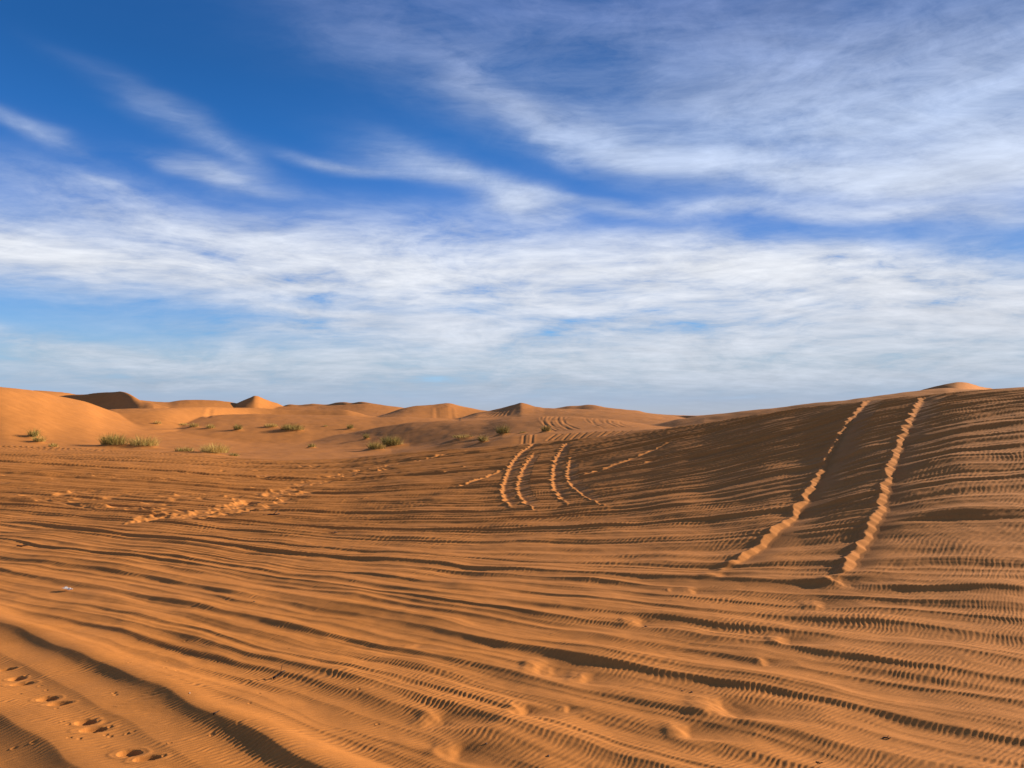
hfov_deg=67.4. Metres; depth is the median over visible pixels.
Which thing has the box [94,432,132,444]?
grass tuft
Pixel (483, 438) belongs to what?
grass tuft
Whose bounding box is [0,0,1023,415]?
sky
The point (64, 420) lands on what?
dunes
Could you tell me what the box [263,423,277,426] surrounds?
grass tuft
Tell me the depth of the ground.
10.51 m
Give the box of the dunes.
[0,382,991,453]
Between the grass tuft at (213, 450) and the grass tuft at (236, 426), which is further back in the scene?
the grass tuft at (236, 426)
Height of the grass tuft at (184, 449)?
0.561 m
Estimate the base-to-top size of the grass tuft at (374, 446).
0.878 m
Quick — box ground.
[0,383,1023,767]
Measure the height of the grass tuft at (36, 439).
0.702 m
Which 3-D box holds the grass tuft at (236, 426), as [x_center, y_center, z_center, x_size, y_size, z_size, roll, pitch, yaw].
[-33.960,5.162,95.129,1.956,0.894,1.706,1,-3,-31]
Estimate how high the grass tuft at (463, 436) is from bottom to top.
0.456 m
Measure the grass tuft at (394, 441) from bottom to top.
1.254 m
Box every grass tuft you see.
[23,428,39,436]
[32,435,45,441]
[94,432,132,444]
[128,435,160,445]
[174,447,194,450]
[198,443,230,452]
[233,424,242,428]
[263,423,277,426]
[280,423,307,429]
[366,441,385,448]
[379,434,404,444]
[453,434,474,437]
[477,433,487,440]
[493,423,511,432]
[540,423,551,430]
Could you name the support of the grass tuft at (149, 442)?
on the dunes
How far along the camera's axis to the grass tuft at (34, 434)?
68.84 m
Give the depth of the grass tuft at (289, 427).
95.42 m
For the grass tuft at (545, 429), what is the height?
0.724 m
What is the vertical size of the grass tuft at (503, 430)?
0.996 m

